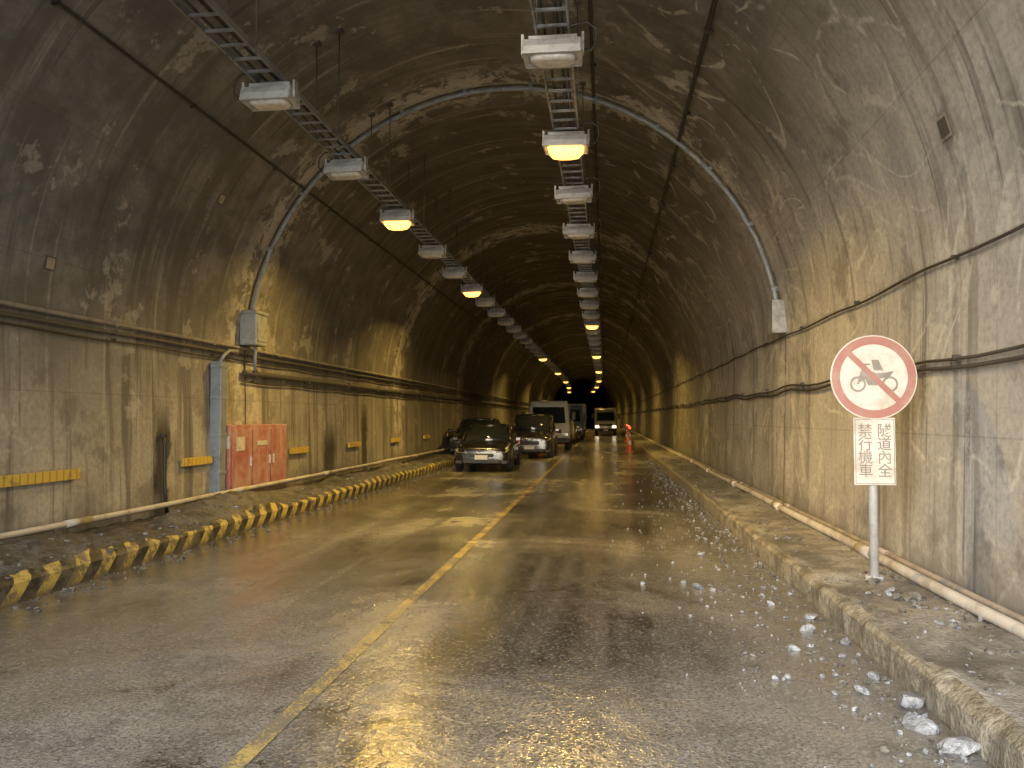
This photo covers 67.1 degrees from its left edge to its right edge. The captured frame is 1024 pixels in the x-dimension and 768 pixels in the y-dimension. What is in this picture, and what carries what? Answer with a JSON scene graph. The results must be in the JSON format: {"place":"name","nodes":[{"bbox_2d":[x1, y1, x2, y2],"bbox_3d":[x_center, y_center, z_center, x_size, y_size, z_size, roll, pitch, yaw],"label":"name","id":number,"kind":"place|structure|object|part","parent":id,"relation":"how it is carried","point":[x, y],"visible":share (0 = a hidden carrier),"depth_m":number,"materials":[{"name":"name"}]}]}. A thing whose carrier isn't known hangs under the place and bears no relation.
{"place":"outdoors","nodes":[
{"label":"outdoors","id":0,"kind":"place"},
{"bbox_2d":[0,451,454,608],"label":"walkway","id":1,"kind":"structure","parent":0,"point":[39,572],"depth_m":9.53,"materials":[{"name":"grey concrete"}]},
{"bbox_2d":[209,349,238,492],"bbox_3d":[-4.681,0.667,12.630,0.188,2.530,0.717,0,-3,7],"label":"cable trunk","id":2,"kind":"object","parent":1,"relation":"on","point":[218,400],"visible":0.92,"depth_m":12.31,"materials":[{"name":"blue paint"}]},
{"bbox_2d":[0,448,449,540],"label":"drain pipe","id":3,"kind":"object","parent":1,"relation":"on","point":[53,526],"visible":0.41,"depth_m":10.27,"materials":[{"name":"beige plastic"}]},
{"bbox_2d":[0,453,454,611],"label":"gravel","id":4,"kind":"structure","parent":1,"relation":"on","point":[109,550],"depth_m":9.72,"materials":[{"name":"grey gravel"}]},
{"bbox_2d":[225,424,286,491],"bbox_3d":[-4.519,1.345,13.618,0.265,1.260,2.256,0,-3,7],"label":"fire hydrant cabinet","id":5,"kind":"object","parent":1,"relation":"on","point":[255,454],"visible":0.83,"depth_m":13.39,"materials":[{"name":"red metal"}]},
{"bbox_2d":[0,425,991,767],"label":"road","id":6,"kind":"structure","parent":0,"point":[514,633],"depth_m":5.36,"materials":[{"name":"grey asphalt"}]},
{"bbox_2d":[221,430,586,767],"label":"road marking","id":7,"kind":"object","parent":6,"relation":"on","point":[243,757],"visible":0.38,"depth_m":4.98,"materials":[{"name":"yellow paint"}]},
{"bbox_2d":[448,418,500,452],"bbox_3d":[-1.289,2.077,30.489,2.190,1.470,4.460,0,-3,6],"label":"parked car","id":8,"kind":"object","parent":6,"relation":"on","point":[463,426],"visible":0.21,"depth_m":29.87,"materials":[{"name":"paint"}]},
{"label":"windows","id":9,"kind":"part","parent":8,"relation":"part of","materials":[{"name":"black glass"}]},
{"bbox_2d":[452,423,520,469],"bbox_3d":[-0.716,1.986,24.980,2.160,1.410,4.560,0,-3,5],"label":"parked car","id":10,"kind":"object","parent":6,"relation":"on","point":[490,444],"visible":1,"depth_m":23.41,"materials":[{"name":"paint"}]},
{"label":"windows","id":11,"kind":"part","parent":10,"relation":"part of","materials":[{"name":"black glass"}]},
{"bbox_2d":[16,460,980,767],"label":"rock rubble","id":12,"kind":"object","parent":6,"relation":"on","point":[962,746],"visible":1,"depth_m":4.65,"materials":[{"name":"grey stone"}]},
{"bbox_2d":[513,414,558,457],"bbox_3d":[0.912,2.137,32.438,2.220,1.760,4.660,0,-3,6],"label":"parked suv","id":13,"kind":"object","parent":6,"relation":"on","point":[536,433],"visible":0.59,"depth_m":31.28,"materials":[{"name":"paint"}]},
{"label":"windows","id":14,"kind":"part","parent":13,"relation":"part of","materials":[{"name":"black glass"}]},
{"bbox_2d":[521,401,574,449],"bbox_3d":[2.093,2.164,40.960,2.660,2.450,6.160,0,-3,6],"label":"parked truck","id":15,"kind":"object","parent":6,"relation":"on","point":[559,411],"visible":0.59,"depth_m":38.19,"materials":[{"name":"paint"}]},
{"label":"windows","id":16,"kind":"part","parent":15,"relation":"part of","materials":[{"name":"black glass"}]},
{"bbox_2d":[570,419,578,443],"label":"parked car","id":17,"kind":"object","parent":6,"relation":"on","point":[574,436],"visible":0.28,"depth_m":48.29,"materials":[{"name":"paint"}]},
{"bbox_2d":[568,404,586,439],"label":"parked truck","id":18,"kind":"object","parent":6,"relation":"on","point":[580,415],"visible":0.43,"depth_m":54.33,"materials":[{"name":"paint"}]},
{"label":"windows","id":19,"kind":"part","parent":18,"relation":"part of","materials":[{"name":"black glass"}]},
{"bbox_2d":[591,408,619,434],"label":"parked truck","id":20,"kind":"object","parent":6,"relation":"on","point":[605,419],"visible":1,"depth_m":70.30,"materials":[{"name":"paint"}]},
{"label":"windows","id":21,"kind":"part","parent":20,"relation":"part of","materials":[{"name":"black glass"}]},
{"bbox_2d":[624,424,627,441],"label":"traffic cone","id":22,"kind":"object","parent":6,"relation":"on","point":[626,435],"visible":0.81,"depth_m":51.29,"materials":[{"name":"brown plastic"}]},
{"bbox_2d":[626,427,633,450],"bbox_3d":[5.647,2.632,37.011,0.400,1.170,0.400,0,-3,7],"label":"traffic cone","id":23,"kind":"object","parent":6,"relation":"on","point":[629,447],"visible":0.99,"depth_m":36.93,"materials":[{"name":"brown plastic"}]},
{"bbox_2d":[586,424,1023,767],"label":"walkway","id":24,"kind":"structure","parent":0,"point":[950,688],"depth_m":5.33,"materials":[{"name":"concrete"}]},
{"bbox_2d":[592,424,1023,639],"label":"drain pipe","id":25,"kind":"object","parent":24,"relation":"on","point":[998,619],"visible":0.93,"depth_m":6.67,"materials":[{"name":"beige plastic"}]},
{"bbox_2d":[617,427,1023,623],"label":"drain pipe","id":26,"kind":"object","parent":24,"relation":"on","point":[982,600],"visible":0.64,"depth_m":6.95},
{"bbox_2d":[663,457,1023,694],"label":"gravel","id":27,"kind":"structure","parent":24,"relation":"on","point":[889,591],"depth_m":5.71,"materials":[{"name":"grey gravel"}]},
{"bbox_2d":[830,335,916,580],"bbox_3d":[3.133,0.661,6.719,0.730,2.165,0.152,0,-3,4],"label":"traffic sign","id":28,"kind":"object","parent":24,"relation":"on","point":[873,380],"visible":1,"depth_m":6.67,"materials":[{"name":"metal"}]},
{"label":"ground","id":29,"kind":"structure","parent":0,"visible":0},
{"bbox_2d":[0,0,1023,615],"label":"tunnel","id":30,"kind":"structure","parent":29,"relation":"on","point":[840,170],"depth_m":10.58,"materials":[{"name":"concrete"}]},
{"bbox_2d":[0,468,80,487],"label":"reflector strip","id":31,"kind":"object","parent":30,"relation":"attached to","point":[33,478],"visible":1,"depth_m":8.47,"materials":[{"name":"yellow plastic"}]},
{"bbox_2d":[44,255,55,270],"bbox_3d":[-5.231,-1.367,8.759,0.024,0.158,0.160,0,-3,7],"label":"wall number plate","id":32,"kind":"object","parent":30,"relation":"attached to","point":[50,263],"depth_m":8.75,"materials":[{"name":"white metal"}]},
{"bbox_2d":[160,433,168,513],"bbox_3d":[-4.899,1.256,10.883,0.122,1.144,0.110,0,-3,7],"label":"drain spout","id":33,"kind":"object","parent":30,"relation":"attached to","point":[163,436],"visible":0.92,"depth_m":10.87,"materials":[{"name":"black metal"}]},
{"bbox_2d":[180,456,212,466],"bbox_3d":[-4.808,1.176,11.798,0.050,0.120,0.850,0,-3,7],"label":"reflector strip","id":34,"kind":"object","parent":30,"relation":"attached to","point":[192,461],"visible":1,"depth_m":11.73,"materials":[{"name":"yellow plastic"}]},
{"bbox_2d":[217,193,225,204],"bbox_3d":[-4.375,-2.787,11.642,0.076,0.140,0.160,0,-3,7],"label":"wall number plate","id":35,"kind":"object","parent":30,"relation":"attached to","point":[221,198],"depth_m":11.63,"materials":[{"name":"white metal"}]},
{"bbox_2d":[0,321,528,405],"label":"wall cable","id":36,"kind":"object","parent":30,"relation":"attached to","point":[113,340],"depth_m":11.30,"materials":[{"name":"black rubber"}]},
{"bbox_2d":[0,299,529,403],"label":"wall conduit","id":37,"kind":"object","parent":30,"relation":"attached to","point":[66,314],"depth_m":11.22,"materials":[{"name":"grey metal"}]},
{"bbox_2d":[0,311,529,404],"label":"wall conduit","id":38,"kind":"object","parent":30,"relation":"attached to","point":[48,321],"depth_m":11.14,"materials":[{"name":"grey metal"}]},
{"bbox_2d":[289,446,308,453],"bbox_3d":[-4.330,1.348,15.741,0.050,0.120,0.900,0,-3,7],"label":"reflector strip","id":39,"kind":"object","parent":30,"relation":"attached to","point":[295,450],"visible":1,"depth_m":15.63,"materials":[{"name":"yellow plastic"}]},
{"bbox_2d":[51,0,558,394],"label":"wall cable","id":40,"kind":"object","parent":30,"relation":"attached to","point":[77,17],"depth_m":10.39,"materials":[{"name":"black rubber"}]},
{"bbox_2d":[348,441,360,446],"bbox_3d":[-3.910,1.500,19.212,0.050,0.120,0.900,0,-3,7],"label":"reflector strip","id":41,"kind":"object","parent":30,"relation":"attached to","point":[354,444],"visible":1,"depth_m":19.11,"materials":[{"name":"yellow plastic"}]},
{"bbox_2d":[169,0,570,400],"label":"cable ladder","id":42,"kind":"object","parent":30,"relation":"hanging from","point":[226,21],"visible":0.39,"depth_m":10.26,"materials":[{"name":"metal"}]},
{"bbox_2d":[233,73,299,110],"bbox_3d":[-2.803,-3.338,8.753,0.752,0.425,0.356,-1,-1,7],"label":"tunnel lamp","id":43,"kind":"object","parent":42,"relation":"attached to","point":[272,96],"visible":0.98,"depth_m":8.64,"materials":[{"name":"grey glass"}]},
{"bbox_2d":[318,152,368,180],"bbox_3d":[-2.490,-3.225,11.333,0.752,0.425,0.356,-1,-4,8],"label":"tunnel lamp","id":44,"kind":"object","parent":42,"relation":"attached to","point":[347,169],"visible":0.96,"depth_m":11.21,"materials":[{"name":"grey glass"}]},
{"bbox_2d":[374,203,414,230],"bbox_3d":[-2.155,-3.066,14.105,0.752,0.505,0.356,0,-4,6],"label":"tunnel lamp","id":45,"kind":"object","parent":42,"relation":"attached to","point":[395,220],"visible":0.98,"depth_m":13.97,"materials":[{"name":"yellow"}]},
{"bbox_2d":[413,239,446,258],"bbox_3d":[-1.806,-2.981,16.986,0.752,0.425,0.356,1,-4,8],"label":"tunnel lamp","id":46,"kind":"object","parent":42,"relation":"attached to","point":[432,251],"visible":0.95,"depth_m":16.86,"materials":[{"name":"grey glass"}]},
{"bbox_2d":[438,262,466,278],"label":"tunnel lamp","id":47,"kind":"object","parent":42,"relation":"attached to","point":[454,272],"visible":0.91,"depth_m":19.33,"materials":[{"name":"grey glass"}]},
{"bbox_2d":[457,280,482,296],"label":"tunnel lamp","id":48,"kind":"object","parent":42,"relation":"attached to","point":[471,290],"visible":0.97,"depth_m":21.81,"materials":[{"name":"grey"}]},
{"bbox_2d":[472,295,494,306],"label":"tunnel lamp","id":49,"kind":"object","parent":42,"relation":"attached to","point":[485,302],"visible":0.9,"depth_m":24.28,"materials":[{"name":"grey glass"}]},
{"bbox_2d":[484,306,505,316],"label":"tunnel lamp","id":50,"kind":"object","parent":42,"relation":"attached to","point":[496,313],"visible":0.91,"depth_m":26.77,"materials":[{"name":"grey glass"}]},
{"bbox_2d":[494,318,513,325],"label":"tunnel lamp","id":51,"kind":"object","parent":42,"relation":"attached to","point":[505,321],"visible":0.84,"depth_m":29.25,"materials":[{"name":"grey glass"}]},
{"bbox_2d":[503,325,520,332],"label":"tunnel lamp","id":52,"kind":"object","parent":42,"relation":"attached to","point":[513,329],"visible":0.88,"depth_m":31.72,"materials":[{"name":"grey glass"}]},
{"bbox_2d":[510,332,526,338],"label":"tunnel lamp","id":53,"kind":"object","parent":42,"relation":"attached to","point":[521,335],"visible":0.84,"depth_m":34.20,"materials":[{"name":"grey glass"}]},
{"bbox_2d":[517,338,532,343],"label":"tunnel lamp","id":54,"kind":"object","parent":42,"relation":"attached to","point":[526,341],"visible":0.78,"depth_m":36.68,"materials":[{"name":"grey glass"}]},
{"bbox_2d":[522,343,536,348],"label":"tunnel lamp","id":55,"kind":"object","parent":42,"relation":"attached to","point":[531,346],"visible":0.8,"depth_m":39.16,"materials":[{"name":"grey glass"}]},
{"bbox_2d":[527,348,540,352],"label":"tunnel lamp","id":56,"kind":"object","parent":42,"relation":"attached to","point":[536,350],"visible":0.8,"depth_m":41.62,"materials":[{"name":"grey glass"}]},
{"bbox_2d":[534,352,544,356],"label":"tunnel lamp","id":57,"kind":"object","parent":42,"relation":"attached to","point":[540,354],"visible":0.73,"depth_m":44.10,"materials":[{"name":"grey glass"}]},
{"bbox_2d":[538,355,547,360],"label":"tunnel lamp","id":58,"kind":"object","parent":42,"relation":"attached to","point":[544,358],"visible":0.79,"depth_m":46.59,"materials":[{"name":"yellow"}]},
{"bbox_2d":[241,380,525,409],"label":"wall cable","id":59,"kind":"object","parent":30,"relation":"attached to","point":[253,382],"depth_m":18.38,"materials":[{"name":"black rubber"}]},
{"bbox_2d":[241,370,529,408],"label":"wall conduit","id":60,"kind":"object","parent":30,"relation":"attached to","point":[286,377],"depth_m":18.44,"materials":[{"name":"metal"}]},
{"bbox_2d":[391,438,400,441],"bbox_3d":[-3.453,1.664,22.981,0.050,0.120,0.900,0,-3,7],"label":"reflector strip","id":61,"kind":"object","parent":30,"relation":"attached to","point":[395,439],"visible":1,"depth_m":22.90,"materials":[{"name":"yellow plastic"}]},
{"bbox_2d":[240,84,786,371],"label":"conduit arch","id":62,"kind":"structure","parent":30,"relation":"attached to","point":[253,327],"depth_m":13.26,"materials":[{"name":"paint"}]},
{"bbox_2d":[529,0,600,401],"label":"cable ladder","id":63,"kind":"object","parent":30,"relation":"hanging from","point":[555,9],"visible":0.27,"depth_m":9.88,"materials":[{"name":"metal"}]},
{"bbox_2d":[521,21,597,68],"bbox_3d":[0.470,-3.386,7.652,0.752,0.425,0.356,0,-1,7],"label":"tunnel lamp","id":64,"kind":"object","parent":63,"relation":"attached to","point":[553,51],"visible":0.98,"depth_m":7.55,"materials":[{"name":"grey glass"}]},
{"bbox_2d":[542,121,599,159],"bbox_3d":[0.781,-3.233,10.228,0.752,0.505,0.356,1,-3,8],"label":"tunnel lamp","id":65,"kind":"object","parent":63,"relation":"attached to","point":[569,145],"visible":0.96,"depth_m":10.11,"materials":[{"name":"grey metal"}]},
{"bbox_2d":[554,176,600,203],"bbox_3d":[1.071,-3.171,12.611,0.752,0.425,0.356,-1,-1,7],"label":"tunnel lamp","id":66,"kind":"object","parent":63,"relation":"attached to","point":[578,194],"visible":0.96,"depth_m":12.50,"materials":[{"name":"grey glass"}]},
{"bbox_2d":[563,217,601,238],"bbox_3d":[1.371,-3.061,15.091,0.752,0.425,0.356,1,-4,7],"label":"tunnel lamp","id":67,"kind":"object","parent":63,"relation":"attached to","point":[578,231],"visible":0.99,"depth_m":14.97,"materials":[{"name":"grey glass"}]},
{"bbox_2d":[569,245,601,263],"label":"tunnel lamp","id":68,"kind":"object","parent":63,"relation":"attached to","point":[582,257],"visible":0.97,"depth_m":17.46,"materials":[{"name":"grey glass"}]},
{"bbox_2d":[573,267,601,282],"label":"tunnel lamp","id":69,"kind":"object","parent":63,"relation":"attached to","point":[585,277],"visible":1,"depth_m":19.93,"materials":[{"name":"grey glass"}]},
{"bbox_2d":[577,283,602,297],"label":"tunnel lamp","id":70,"kind":"object","parent":63,"relation":"attached to","point":[587,292],"visible":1,"depth_m":22.41,"materials":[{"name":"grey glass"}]},
{"bbox_2d":[580,296,602,309],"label":"tunnel lamp","id":71,"kind":"object","parent":63,"relation":"attached to","point":[588,305],"visible":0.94,"depth_m":24.90,"materials":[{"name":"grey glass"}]},
{"bbox_2d":[582,307,602,318],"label":"tunnel lamp","id":72,"kind":"object","parent":63,"relation":"attached to","point":[591,315],"visible":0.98,"depth_m":27.37,"materials":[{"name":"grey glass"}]},
{"bbox_2d":[584,317,603,329],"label":"tunnel lamp","id":73,"kind":"object","parent":63,"relation":"attached to","point":[592,324],"visible":0.91,"depth_m":29.84,"materials":[{"name":"grey"}]},
{"bbox_2d":[586,324,603,333],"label":"tunnel lamp","id":74,"kind":"object","parent":63,"relation":"attached to","point":[594,331],"visible":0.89,"depth_m":32.31,"materials":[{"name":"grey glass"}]},
{"bbox_2d":[587,332,603,339],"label":"tunnel lamp","id":75,"kind":"object","parent":63,"relation":"attached to","point":[594,337],"visible":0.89,"depth_m":34.80,"materials":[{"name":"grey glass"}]},
{"bbox_2d":[588,336,603,344],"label":"tunnel lamp","id":76,"kind":"object","parent":63,"relation":"attached to","point":[594,342],"visible":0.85,"depth_m":37.28,"materials":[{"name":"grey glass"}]},
{"bbox_2d":[589,343,603,349],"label":"tunnel lamp","id":77,"kind":"object","parent":63,"relation":"attached to","point":[595,347],"visible":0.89,"depth_m":39.77,"materials":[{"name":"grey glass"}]},
{"bbox_2d":[590,346,603,353],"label":"tunnel lamp","id":78,"kind":"object","parent":63,"relation":"attached to","point":[595,351],"visible":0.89,"depth_m":42.23,"materials":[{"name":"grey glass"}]},
{"bbox_2d":[591,352,603,358],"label":"tunnel lamp","id":79,"kind":"object","parent":63,"relation":"attached to","point":[596,356],"visible":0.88,"depth_m":44.71,"materials":[{"name":"yellow"}]},
{"bbox_2d":[572,0,603,393],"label":"wall cable","id":80,"kind":"object","parent":30,"relation":"attached to","point":[592,64],"depth_m":14.10,"materials":[{"name":"black rubber"}]},
{"bbox_2d":[569,0,717,399],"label":"wall cable","id":81,"kind":"object","parent":30,"relation":"attached to","point":[708,29],"depth_m":11.94,"materials":[{"name":"black rubber"}]},
{"bbox_2d":[587,344,1023,415],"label":"wall cable","id":82,"kind":"object","parent":30,"relation":"attached to","point":[955,357],"depth_m":6.68,"materials":[{"name":"black rubber"}]},
{"bbox_2d":[589,223,1023,411],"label":"wall cable","id":83,"kind":"object","parent":30,"relation":"attached to","point":[958,256],"depth_m":7.60,"materials":[{"name":"black rubber"}]},
{"bbox_2d":[593,354,1023,415],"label":"wall cable","id":84,"kind":"object","parent":30,"relation":"attached to","point":[955,365],"depth_m":6.62,"materials":[{"name":"black rubber"}]},
{"bbox_2d":[935,112,951,141],"bbox_3d":[3.475,-2.066,6.223,0.051,0.183,0.190,0,-3,7],"label":"wall number plate","id":85,"kind":"object","parent":30,"relation":"attached to","point":[943,127],"depth_m":6.21,"materials":[{"name":"grey metal"}]}
]}

